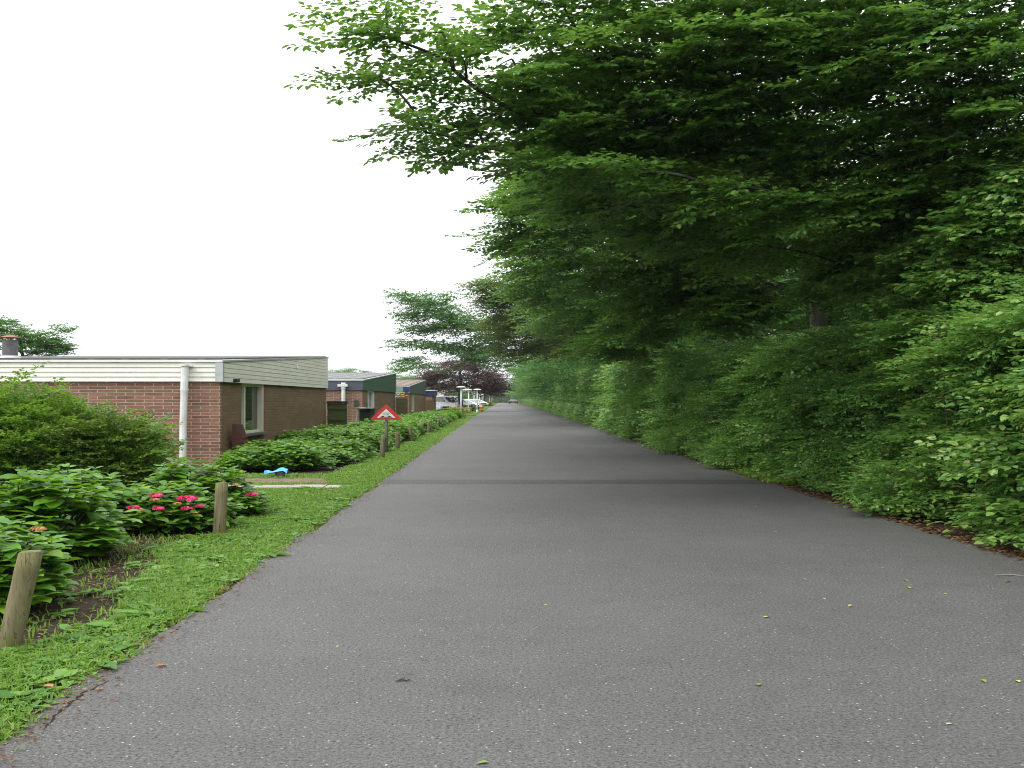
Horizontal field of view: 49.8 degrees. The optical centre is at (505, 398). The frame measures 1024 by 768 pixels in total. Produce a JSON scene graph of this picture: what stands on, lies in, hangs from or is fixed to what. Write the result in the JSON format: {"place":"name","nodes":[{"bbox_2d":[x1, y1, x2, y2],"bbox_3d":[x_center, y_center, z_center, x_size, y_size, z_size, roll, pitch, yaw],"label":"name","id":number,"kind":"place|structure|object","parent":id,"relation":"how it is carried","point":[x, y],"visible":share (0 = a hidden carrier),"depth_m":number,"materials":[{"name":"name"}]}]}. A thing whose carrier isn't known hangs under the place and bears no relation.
{"place":"outdoors","nodes":[
{"label":"outdoors","id":0,"kind":"place"},
{"bbox_2d":[0,513,247,623],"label":"flower bed","id":1,"kind":"object","parent":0,"point":[106,566],"visible":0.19,"depth_m":11.25,"materials":[{"name":"soil"}]},
{"bbox_2d":[0,515,78,573],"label":"hydrangea","id":2,"kind":"object","parent":1,"relation":"on","point":[20,532],"visible":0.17,"depth_m":10.07,"materials":[{"name":"green plant"}]},
{"bbox_2d":[0,520,81,613],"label":"hydrangea","id":3,"kind":"object","parent":1,"relation":"on","point":[54,574],"visible":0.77,"depth_m":8.49,"materials":[{"name":"green plant"}]},
{"bbox_2d":[0,468,142,559],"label":"hydrangea","id":4,"kind":"object","parent":1,"relation":"on","point":[86,528],"visible":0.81,"depth_m":11.10,"materials":[{"name":"green plant"}]},
{"bbox_2d":[16,463,145,526],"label":"hydrangea","id":5,"kind":"object","parent":1,"relation":"on","point":[75,475],"visible":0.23,"depth_m":13.43,"materials":[{"name":"green plant"}]},
{"bbox_2d":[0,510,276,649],"bbox_3d":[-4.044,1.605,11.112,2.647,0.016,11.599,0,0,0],"label":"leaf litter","id":6,"kind":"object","parent":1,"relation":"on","point":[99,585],"visible":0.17,"depth_m":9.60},
{"bbox_2d":[100,480,244,533],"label":"hydrangea","id":7,"kind":"object","parent":1,"relation":"on","point":[160,508],"visible":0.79,"depth_m":13.33,"materials":[{"name":"green plant"}]},
{"bbox_2d":[120,457,270,514],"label":"hydrangea","id":8,"kind":"object","parent":1,"relation":"on","point":[178,473],"visible":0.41,"depth_m":15.35,"materials":[{"name":"green plant"}]},
{"bbox_2d":[227,489,271,516],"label":"hydrangea","id":9,"kind":"object","parent":1,"relation":"on","point":[257,506],"visible":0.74,"depth_m":15.05,"materials":[{"name":"green plant"}]},
{"bbox_2d":[0,335,328,465],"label":"house","id":10,"kind":"structure","parent":0,"point":[208,401],"depth_m":27.20,"materials":[{"name":"red brick"}]},
{"bbox_2d":[241,383,267,435],"bbox_3d":[-7.062,0.290,30.676,0.311,1.420,2.862,0,0,0],"label":"window","id":11,"kind":"structure","parent":10,"relation":"in","point":[251,394],"depth_m":31.17,"materials":[{"name":"white glass"}]},
{"bbox_2d":[0,473,392,751],"bbox_3d":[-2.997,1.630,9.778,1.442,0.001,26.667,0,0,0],"label":"verge","id":12,"kind":"structure","parent":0,"point":[91,601],"depth_m":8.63,"materials":[{"name":"green plant"}]},
{"bbox_2d":[0,550,42,650],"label":"wooden post","id":13,"kind":"object","parent":12,"relation":"on","point":[21,593],"visible":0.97,"depth_m":7.14,"materials":[{"name":"brown wood"}]},
{"bbox_2d":[0,515,276,650],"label":"weeds","id":14,"kind":"object","parent":12,"relation":"on","point":[67,610],"visible":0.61,"depth_m":9.12,"materials":[{"name":"green plant"}]},
{"bbox_2d":[213,482,227,534],"bbox_3d":[-3.382,1.325,13.099,0.183,0.670,0.144,0,0,0],"label":"wooden post","id":15,"kind":"object","parent":12,"relation":"on","point":[220,505],"visible":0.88,"depth_m":13.04,"materials":[{"name":"brown wood"}]},
{"bbox_2d":[192,472,341,478],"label":"grass","id":16,"kind":"structure","parent":12,"relation":"on","point":[291,476],"depth_m":22.93,"materials":[{"name":"green plant"}]},
{"bbox_2d":[247,481,353,484],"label":"grass","id":17,"kind":"structure","parent":12,"relation":"on","point":[281,483],"depth_m":20.77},
{"bbox_2d":[149,478,329,483],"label":"dirt path","id":18,"kind":"structure","parent":0,"point":[288,480],"depth_m":21.93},
{"bbox_2d":[229,484,349,488],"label":"stone path","id":19,"kind":"structure","parent":0,"point":[299,485],"depth_m":20.19,"materials":[{"name":"grey stone"}]},
{"bbox_2d":[98,399,508,588],"bbox_3d":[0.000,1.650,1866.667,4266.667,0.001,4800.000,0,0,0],"label":"ground","id":20,"kind":"structure","parent":0,"point":[197,467],"depth_m":25.81,"materials":[{"name":"brown soil"}]},
{"bbox_2d":[0,314,80,355],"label":"garden tree","id":21,"kind":"object","parent":20,"relation":"on","point":[26,340],"visible":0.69,"depth_m":54.73,"materials":[{"name":"green plant"}]},
{"bbox_2d":[337,367,374,372],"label":"tree","id":22,"kind":"object","parent":20,"relation":"on","point":[355,369],"visible":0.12,"depth_m":345.88,"materials":[{"name":"green plant"}]},
{"bbox_2d":[395,398,407,414],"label":"fence","id":23,"kind":"object","parent":20,"relation":"on","point":[401,405],"visible":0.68,"depth_m":70.42,"materials":[{"name":"brown wood"}]},
{"bbox_2d":[425,390,437,410],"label":"shed","id":24,"kind":"structure","parent":20,"relation":"on","point":[430,399],"depth_m":98.13,"materials":[{"name":"brick"}]},
{"bbox_2d":[195,418,458,475],"bbox_3d":[-5.266,1.636,60.622,3.549,0.001,74.311,0,0,0],"label":"flower bed","id":25,"kind":"object","parent":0,"point":[323,469],"visible":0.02,"depth_m":25.59,"materials":[{"name":"soil"}]},
{"bbox_2d":[231,424,249,453],"bbox_3d":[-6.804,1.120,28.348,0.293,0.960,0.796,0,0,0],"label":"garden ornament","id":26,"kind":"object","parent":25,"relation":"on","point":[239,437],"visible":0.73,"depth_m":27.97,"materials":[{"name":"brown wood"}]},
{"bbox_2d":[223,439,286,453],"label":"hydrangea","id":27,"kind":"object","parent":25,"relation":"on","point":[255,444],"visible":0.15,"depth_m":27.40,"materials":[{"name":"green plant"}]},
{"bbox_2d":[208,446,302,472],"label":"hydrangea","id":28,"kind":"object","parent":25,"relation":"on","point":[244,460],"visible":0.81,"depth_m":24.73,"materials":[{"name":"green plant"}]},
{"bbox_2d":[273,429,316,440],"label":"hydrangea","id":29,"kind":"object","parent":25,"relation":"on","point":[285,435],"visible":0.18,"depth_m":33.70,"materials":[{"name":"green plant"}]},
{"bbox_2d":[254,440,337,469],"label":"hydrangea","id":30,"kind":"object","parent":25,"relation":"on","point":[302,453],"visible":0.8,"depth_m":25.12,"materials":[{"name":"green plant"}]},
{"bbox_2d":[268,437,333,460],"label":"hydrangea","id":31,"kind":"object","parent":25,"relation":"on","point":[301,443],"visible":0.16,"depth_m":27.68,"materials":[{"name":"green plant"}]},
{"bbox_2d":[289,426,349,442],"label":"hydrangea","id":32,"kind":"object","parent":25,"relation":"on","point":[321,435],"visible":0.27,"depth_m":33.42,"materials":[{"name":"green plant"}]},
{"bbox_2d":[326,401,347,426],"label":"fence","id":33,"kind":"object","parent":25,"relation":"on","point":[336,414],"visible":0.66,"depth_m":43.47,"materials":[{"name":"green wood"}]},
{"bbox_2d":[314,445,364,464],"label":"hydrangea","id":34,"kind":"object","parent":25,"relation":"on","point":[340,456],"visible":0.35,"depth_m":27.18,"materials":[{"name":"green plant"}]},
{"bbox_2d":[308,437,379,459],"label":"hydrangea","id":35,"kind":"object","parent":25,"relation":"on","point":[359,449],"visible":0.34,"depth_m":29.28,"materials":[{"name":"green plant"}]},
{"bbox_2d":[313,436,379,454],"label":"hydrangea","id":36,"kind":"object","parent":25,"relation":"on","point":[359,444],"visible":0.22,"depth_m":31.06,"materials":[{"name":"green plant"}]},
{"bbox_2d":[327,428,396,450],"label":"hydrangea","id":37,"kind":"object","parent":25,"relation":"on","point":[360,435],"visible":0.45,"depth_m":33.32,"materials":[{"name":"green plant"}]},
{"bbox_2d":[356,407,377,423],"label":"bin shelter","id":38,"kind":"object","parent":25,"relation":"on","point":[362,413],"visible":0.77,"depth_m":46.40,"materials":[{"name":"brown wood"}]},
{"bbox_2d":[349,424,394,445],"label":"hydrangea","id":39,"kind":"object","parent":25,"relation":"on","point":[380,430],"visible":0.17,"depth_m":37.46,"materials":[{"name":"green plant"}]},
{"bbox_2d":[370,421,415,440],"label":"hydrangea","id":40,"kind":"object","parent":25,"relation":"on","point":[405,430],"visible":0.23,"depth_m":41.78,"materials":[{"name":"green plant"}]},
{"bbox_2d":[374,420,418,438],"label":"hydrangea","id":41,"kind":"object","parent":25,"relation":"on","point":[413,429],"visible":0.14,"depth_m":43.64,"materials":[{"name":"green plant"}]},
{"bbox_2d":[394,417,424,432],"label":"hydrangea","id":42,"kind":"object","parent":25,"relation":"on","point":[419,428],"visible":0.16,"depth_m":48.06,"materials":[{"name":"green plant"}]},
{"bbox_2d":[406,413,446,426],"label":"hydrangea","id":43,"kind":"object","parent":25,"relation":"on","point":[435,419],"visible":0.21,"depth_m":61.16,"materials":[{"name":"green plant"}]},
{"bbox_2d":[326,373,396,424],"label":"house","id":44,"kind":"structure","parent":0,"point":[366,390],"depth_m":55.64,"materials":[{"name":"red brick"}]},
{"bbox_2d":[368,391,373,407],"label":"window","id":45,"kind":"structure","parent":44,"relation":"in","point":[370,393],"depth_m":58.62,"materials":[{"name":"white glass"}]},
{"bbox_2d":[395,380,425,412],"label":"house","id":46,"kind":"structure","parent":0,"point":[414,391],"depth_m":86.17,"materials":[{"name":"red brick"}]},
{"bbox_2d":[0,403,1023,767],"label":"road","id":47,"kind":"structure","parent":0,"point":[636,627],"depth_m":7.34,"materials":[{"name":"grey asphalt"}]},
{"bbox_2d":[43,680,108,729],"bbox_3d":[-2.273,1.597,5.802,0.070,0.001,0.939,0,0,-1],"label":"road crack","id":48,"kind":"object","parent":47,"relation":"on","point":[60,709],"visible":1,"depth_m":5.77,"materials":[{"name":"asphalt"}]},
{"bbox_2d":[0,454,423,758],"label":"leaf litter","id":49,"kind":"object","parent":47,"relation":"on","point":[6,757],"visible":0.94,"depth_m":7.26,"materials":[{"name":"brown plant"}]},
{"bbox_2d":[0,439,1022,767],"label":"road grit","id":50,"kind":"object","parent":47,"relation":"on","point":[254,581],"visible":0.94,"depth_m":7.03,"materials":[{"name":"grey gravel"}]},
{"bbox_2d":[380,480,772,483],"bbox_3d":[1.333,1.596,21.298,7.431,0.001,1.067,0,0,0],"label":"tar seam","id":51,"kind":"object","parent":47,"relation":"on","point":[573,482],"visible":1,"depth_m":21.09,"materials":[{"name":"grey asphalt"}]},
{"bbox_2d":[610,431,1023,559],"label":"leaf litter","id":52,"kind":"object","parent":47,"relation":"on","point":[991,548],"visible":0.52,"depth_m":14.24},
{"bbox_2d":[0,0,1023,398],"label":"sky","id":53,"kind":"structure","parent":0,"point":[164,192],"materials":[{"name":"white"}]},
{"bbox_2d":[587,422,1023,557],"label":"soil strip","id":54,"kind":"object","parent":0,"point":[938,526],"visible":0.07,"depth_m":14.58,"materials":[{"name":"brown soil"}]},
{"bbox_2d":[378,287,573,375],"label":"beech tree","id":55,"kind":"object","parent":54,"relation":"on","point":[449,317],"visible":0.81,"depth_m":101.98,"materials":[{"name":"green plant"}]},
{"bbox_2d":[511,357,544,397],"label":"tree","id":56,"kind":"object","parent":54,"relation":"on","point":[522,385],"visible":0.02,"depth_m":149.33,"materials":[{"name":"green plant"}]},
{"bbox_2d":[503,348,574,396],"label":"tree","id":57,"kind":"object","parent":54,"relation":"on","point":[530,388],"visible":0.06,"depth_m":117.91,"materials":[{"name":"green plant"}]},
{"bbox_2d":[509,359,572,399],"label":"tree","id":58,"kind":"object","parent":54,"relation":"on","point":[542,392],"visible":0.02,"depth_m":114.45,"materials":[{"name":"green plant"}]},
{"bbox_2d":[454,273,653,364],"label":"beech tree","id":59,"kind":"object","parent":54,"relation":"on","point":[537,347],"visible":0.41,"depth_m":67.34,"materials":[{"name":"green plant"}]},
{"bbox_2d":[511,342,603,396],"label":"tree","id":60,"kind":"object","parent":54,"relation":"on","point":[535,377],"visible":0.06,"depth_m":92.71,"materials":[{"name":"green plant"}]},
{"bbox_2d":[550,371,567,416],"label":"hedge shrub","id":61,"kind":"object","parent":54,"relation":"on","point":[559,406],"visible":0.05,"depth_m":96.87,"materials":[{"name":"green plant"}]},
{"bbox_2d":[557,369,577,417],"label":"hedge shrub","id":62,"kind":"object","parent":54,"relation":"on","point":[567,407],"visible":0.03,"depth_m":86.00,"materials":[{"name":"green plant"}]},
{"bbox_2d":[564,367,582,420],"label":"hedge shrub","id":63,"kind":"object","parent":54,"relation":"on","point":[575,382],"visible":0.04,"depth_m":81.14,"materials":[{"name":"green plant"}]},
{"bbox_2d":[565,367,590,421],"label":"hedge shrub","id":64,"kind":"object","parent":54,"relation":"on","point":[577,409],"visible":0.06,"depth_m":74.97,"materials":[{"name":"green plant"}]},
{"bbox_2d":[507,333,663,401],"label":"tree","id":65,"kind":"object","parent":54,"relation":"on","point":[555,370],"visible":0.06,"depth_m":81.46,"materials":[{"name":"green plant"}]},
{"bbox_2d":[574,365,602,422],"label":"hedge shrub","id":66,"kind":"object","parent":54,"relation":"on","point":[585,384],"visible":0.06,"depth_m":70.43,"materials":[{"name":"green plant"}]},
{"bbox_2d":[575,363,603,425],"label":"hedge shrub","id":67,"kind":"object","parent":54,"relation":"on","point":[592,395],"visible":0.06,"depth_m":64.17,"materials":[{"name":"green plant"}]},
{"bbox_2d":[587,359,625,431],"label":"hedge shrub","id":68,"kind":"object","parent":54,"relation":"on","point":[607,395],"visible":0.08,"depth_m":53.12,"materials":[{"name":"green plant"}]},
{"bbox_2d":[585,350,657,427],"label":"hedge shrub","id":69,"kind":"object","parent":54,"relation":"on","point":[599,381],"visible":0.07,"depth_m":59.52,"materials":[{"name":"green plant"}]},
{"bbox_2d":[471,217,786,356],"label":"elm tree","id":70,"kind":"object","parent":54,"relation":"on","point":[559,311],"visible":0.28,"depth_m":41.99,"materials":[{"name":"green plant"}]},
{"bbox_2d":[281,0,1023,315],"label":"elm tree","id":71,"kind":"object","parent":54,"relation":"on","point":[595,149],"visible":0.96,"depth_m":16.04,"materials":[{"name":"green plant"}]},
{"bbox_2d":[598,340,711,434],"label":"hedge shrub","id":72,"kind":"object","parent":54,"relation":"on","point":[616,380],"visible":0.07,"depth_m":48.32,"materials":[{"name":"green plant"}]},
{"bbox_2d":[604,340,716,439],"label":"hedge shrub","id":73,"kind":"object","parent":54,"relation":"on","point":[628,429],"visible":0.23,"depth_m":41.75,"materials":[{"name":"green plant"}]},
{"bbox_2d":[629,340,726,442],"bbox_3d":[6.933,-0.227,38.408,5.091,3.780,6.038,0,0,0],"label":"hedge shrub","id":74,"kind":"object","parent":54,"relation":"on","point":[654,403],"visible":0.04,"depth_m":39.15,"materials":[{"name":"green plant"}]},
{"bbox_2d":[556,249,812,364],"bbox_3d":[4.569,-1.173,33.711,5.178,5.855,16.092,0,0,-13],"label":"hazel tree","id":75,"kind":"object","parent":54,"relation":"on","point":[717,308],"visible":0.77,"depth_m":29.07,"materials":[{"name":"green plant"}]},
{"bbox_2d":[636,341,736,447],"bbox_3d":[6.839,-0.126,34.910,5.121,3.577,6.571,0,0,0],"label":"hedge shrub","id":76,"kind":"object","parent":54,"relation":"on","point":[662,420],"visible":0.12,"depth_m":35.03,"materials":[{"name":"green plant"}]},
{"bbox_2d":[445,73,968,335],"bbox_3d":[5.082,-2.979,27.185,13.362,9.474,9.514,0,0,18],"label":"elm tree","id":77,"kind":"object","parent":54,"relation":"on","point":[563,242],"visible":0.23,"depth_m":28.60,"materials":[{"name":"green plant"}]},
{"bbox_2d":[644,332,801,456],"bbox_3d":[6.534,-0.066,31.349,4.860,3.448,5.891,0,0,-27],"label":"hedge shrub","id":78,"kind":"object","parent":54,"relation":"on","point":[697,360],"visible":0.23,"depth_m":31.36,"materials":[{"name":"green plant"}]},
{"bbox_2d":[598,271,848,361],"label":"tree","id":79,"kind":"object","parent":54,"relation":"on","point":[704,336],"visible":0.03,"depth_m":56.07,"materials":[{"name":"green plant"}]},
{"bbox_2d":[673,334,805,463],"bbox_3d":[6.933,-0.031,27.919,5.091,3.375,6.038,0,0,0],"label":"hedge shrub","id":80,"kind":"object","parent":54,"relation":"on","point":[716,401],"visible":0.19,"depth_m":28.05,"materials":[{"name":"green plant"}]},
{"bbox_2d":[623,268,863,347],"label":"tree","id":81,"kind":"object","parent":54,"relation":"on","point":[790,313],"visible":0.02,"depth_m":49.72,"materials":[{"name":"green plant"}]},
{"bbox_2d":[731,468,804,484],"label":"grass","id":82,"kind":"structure","parent":54,"relation":"on","point":[776,480],"depth_m":21.41,"materials":[{"name":"green plant"}]},
{"bbox_2d":[551,179,993,349],"bbox_3d":[11.203,-3.115,39.319,16.965,9.734,15.170,0,0,31],"label":"tree","id":83,"kind":"object","parent":54,"relation":"on","point":[828,315],"visible":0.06,"depth_m":38.46,"materials":[{"name":"green plant"}]},
{"bbox_2d":[691,322,859,473],"bbox_3d":[6.747,0.030,24.593,4.860,3.249,5.891,0,0,-27],"label":"hedge shrub","id":84,"kind":"object","parent":54,"relation":"on","point":[756,374],"visible":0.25,"depth_m":24.60,"materials":[{"name":"green plant"}]},
{"bbox_2d":[773,297,868,332],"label":"tree","id":85,"kind":"object","parent":54,"relation":"on","point":[834,317],"visible":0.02,"depth_m":42.50,"materials":[{"name":"green plant"}]},
{"bbox_2d":[735,329,915,486],"bbox_3d":[7.336,0.066,21.221,5.121,3.180,6.571,0,0,0],"label":"hedge shrub","id":86,"kind":"object","parent":54,"relation":"on","point":[798,360],"visible":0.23,"depth_m":21.30,"materials":[{"name":"green plant"}]},
{"bbox_2d":[725,100,1022,335],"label":"tree","id":87,"kind":"object","parent":54,"relation":"on","point":[807,316],"visible":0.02,"depth_m":34.38,"materials":[{"name":"green plant"}]},
{"bbox_2d":[779,307,1014,502],"bbox_3d":[7.253,-0.031,17.786,5.091,3.375,6.038,0,0,0],"label":"hedge shrub","id":88,"kind":"object","parent":54,"relation":"on","point":[862,397],"visible":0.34,"depth_m":17.95,"materials":[{"name":"green plant"}]},
{"bbox_2d":[775,155,1023,324],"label":"hazel tree","id":89,"kind":"object","parent":54,"relation":"on","point":[976,249],"visible":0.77,"depth_m":15.52,"materials":[{"name":"green plant"}]},
{"bbox_2d":[794,36,1023,318],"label":"tree","id":90,"kind":"object","parent":54,"relation":"on","point":[972,154],"visible":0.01,"depth_m":23.90,"materials":[{"name":"green plant"}]},
{"bbox_2d":[828,274,1023,537],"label":"hedge shrub","id":91,"kind":"object","parent":54,"relation":"on","point":[961,340],"visible":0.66,"depth_m":14.60,"materials":[{"name":"green plant"}]},
{"bbox_2d":[913,29,1023,160],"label":"tree","id":92,"kind":"object","parent":54,"relation":"on","point":[1001,42],"visible":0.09,"depth_m":15.83,"materials":[{"name":"green plant"}]},
{"bbox_2d":[914,272,1023,550],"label":"hedge shrub","id":93,"kind":"object","parent":54,"relation":"on","point":[1010,468],"visible":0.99,"depth_m":12.46,"materials":[{"name":"green plant"}]},
{"label":"verge","id":94,"kind":"structure","parent":0,"visible":0},
{"bbox_2d":[443,404,484,413],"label":"clipped hedge","id":95,"kind":"object","parent":94,"relation":"on","point":[466,408],"visible":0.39,"depth_m":125.97,"materials":[{"name":"green plant"}]},
{"bbox_2d":[407,358,520,405],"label":"copper beech","id":96,"kind":"object","parent":94,"relation":"on","point":[489,381],"visible":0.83,"depth_m":144.05,"materials":[{"name":"purple plant"}]},
{"bbox_2d":[464,406,491,415],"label":"grass","id":97,"kind":"structure","parent":94,"relation":"on","point":[472,413],"depth_m":130.04,"materials":[{"name":"green plant"}]},
{"label":"car park","id":98,"kind":"structure","parent":0,"visible":0},
{"bbox_2d":[436,396,475,408],"bbox_3d":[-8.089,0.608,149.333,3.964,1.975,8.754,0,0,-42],"label":"parked van","id":99,"kind":"object","parent":98,"relation":"on","point":[451,401],"visible":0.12,"depth_m":147.24,"materials":[{"name":"white paint"}]},
{"label":"dirt path","id":100,"kind":"structure","parent":0,"visible":0},
{"bbox_2d":[3,402,189,490],"bbox_3d":[-6.625,0.846,17.961,2.764,1.585,2.832,0,0,0],"label":"shrub","id":101,"kind":"object","parent":100,"relation":"on","point":[131,470],"visible":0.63,"depth_m":17.34,"materials":[{"name":"green plant"}]},
{"bbox_2d":[0,361,199,491],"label":"shrub","id":102,"kind":"object","parent":100,"relation":"on","point":[26,409],"visible":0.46,"depth_m":17.60,"materials":[{"name":"green plant"}]},
{"label":"verge","id":103,"kind":"structure","parent":0,"visible":0},
{"bbox_2d":[264,437,442,508],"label":"weeds","id":104,"kind":"object","parent":103,"relation":"on","point":[326,497],"visible":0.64,"depth_m":19.80,"materials":[{"name":"green plant"}]},
{"bbox_2d":[379,435,386,457],"bbox_3d":[-3.350,1.320,30.125,0.205,0.680,0.158,0,0,0],"label":"wooden post","id":105,"kind":"object","parent":103,"relation":"on","point":[382,446],"visible":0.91,"depth_m":30.06,"materials":[{"name":"brown wood"}]},
{"bbox_2d":[370,404,401,451],"bbox_3d":[-3.520,0.906,32.588,0.928,1.488,0.142,0,0,0],"label":"traffic sign","id":106,"kind":"object","parent":103,"relation":"on","point":[386,412],"visible":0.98,"depth_m":32.53,"materials":[{"name":"red metal"}]},
{"bbox_2d":[327,416,474,475],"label":"grass","id":107,"kind":"structure","parent":103,"relation":"on","point":[444,432],"depth_m":30.63,"materials":[{"name":"green plant"}]},
{"label":"lawn","id":108,"kind":"structure","parent":0,"visible":0},
{"bbox_2d":[228,487,366,503],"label":"grass","id":109,"kind":"structure","parent":108,"relation":"on","point":[275,488],"depth_m":18.63,"materials":[{"name":"green plant"}]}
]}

